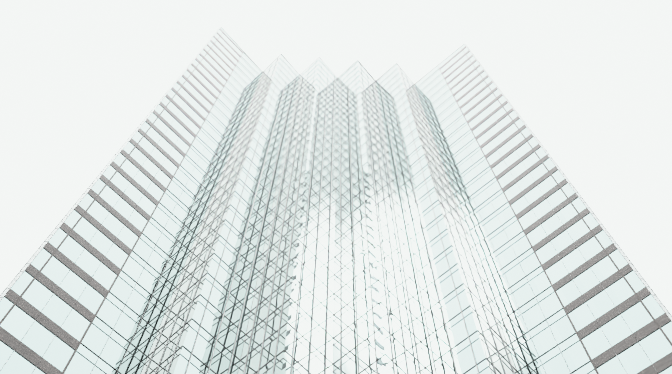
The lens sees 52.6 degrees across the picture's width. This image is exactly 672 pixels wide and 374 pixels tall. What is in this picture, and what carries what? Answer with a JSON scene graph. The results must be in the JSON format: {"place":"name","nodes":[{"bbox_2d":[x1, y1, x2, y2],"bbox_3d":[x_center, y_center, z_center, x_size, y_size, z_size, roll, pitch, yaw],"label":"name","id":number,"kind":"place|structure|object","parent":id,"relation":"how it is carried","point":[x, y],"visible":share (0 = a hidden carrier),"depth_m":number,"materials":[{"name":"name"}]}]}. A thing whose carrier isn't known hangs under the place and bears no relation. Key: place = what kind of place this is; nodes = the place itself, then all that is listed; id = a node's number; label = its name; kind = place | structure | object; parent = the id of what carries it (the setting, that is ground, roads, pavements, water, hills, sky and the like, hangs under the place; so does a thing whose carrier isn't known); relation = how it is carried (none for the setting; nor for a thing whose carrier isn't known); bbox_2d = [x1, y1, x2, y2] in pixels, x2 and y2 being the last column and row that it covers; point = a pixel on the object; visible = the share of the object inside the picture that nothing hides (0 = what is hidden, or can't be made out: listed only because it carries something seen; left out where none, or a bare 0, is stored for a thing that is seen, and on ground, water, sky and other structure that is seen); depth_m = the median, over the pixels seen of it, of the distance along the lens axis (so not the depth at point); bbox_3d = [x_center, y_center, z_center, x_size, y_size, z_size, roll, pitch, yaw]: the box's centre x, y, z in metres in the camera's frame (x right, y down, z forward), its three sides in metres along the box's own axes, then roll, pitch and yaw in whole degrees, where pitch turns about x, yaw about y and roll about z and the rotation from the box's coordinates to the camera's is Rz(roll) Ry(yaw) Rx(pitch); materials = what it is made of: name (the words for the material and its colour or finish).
{"place":"outdoors","nodes":[
{"label":"outdoors","id":0,"kind":"place"},
{"bbox_2d":[0,0,671,314],"label":"sky","id":1,"kind":"structure","parent":0,"point":[591,79],"materials":[{"name":"white"}]},
{"bbox_3d":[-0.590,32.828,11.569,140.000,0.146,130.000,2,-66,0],"label":"plaza pavement","id":2,"kind":"structure","parent":0,"visible":0},
{"bbox_2d":[0,28,671,373],"bbox_3d":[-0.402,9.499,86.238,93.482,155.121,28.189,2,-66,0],"label":"glass facade","id":3,"kind":"structure","parent":2,"relation":"on","point":[17,323],"depth_m":72.97,"materials":[{"name":"glass"}]},
{"bbox_2d":[0,30,671,373],"bbox_3d":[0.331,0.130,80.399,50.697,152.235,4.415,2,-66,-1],"label":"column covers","id":4,"kind":"object","parent":3,"relation":"attached to","point":[96,313],"depth_m":69.66,"materials":[{"name":"grey metal"}]},
{"bbox_2d":[0,27,671,373],"bbox_3d":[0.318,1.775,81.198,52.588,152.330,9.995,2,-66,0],"label":"window frames","id":5,"kind":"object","parent":2,"relation":"on","point":[336,148],"visible":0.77,"depth_m":80.37,"materials":[{"name":"grey metal"}]},
{"bbox_2d":[0,28,671,373],"bbox_3d":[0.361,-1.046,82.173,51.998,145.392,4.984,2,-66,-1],"label":"spandrel panels","id":6,"kind":"object","parent":5,"relation":"attached to","point":[25,351],"visible":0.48,"depth_m":67.97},
{"bbox_2d":[0,27,671,319],"bbox_3d":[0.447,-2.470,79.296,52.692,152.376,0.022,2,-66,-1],"label":"corner trims","id":7,"kind":"object","parent":5,"relation":"attached to","point":[147,116],"visible":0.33,"depth_m":69.61,"materials":[{"name":"grey metal"}]},
{"bbox_2d":[0,27,671,373],"bbox_3d":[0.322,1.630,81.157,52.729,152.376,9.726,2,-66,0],"label":"window mullions","id":8,"kind":"object","parent":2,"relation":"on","point":[329,238],"visible":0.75,"depth_m":74.20,"materials":[{"name":"grey metal"}]}
]}

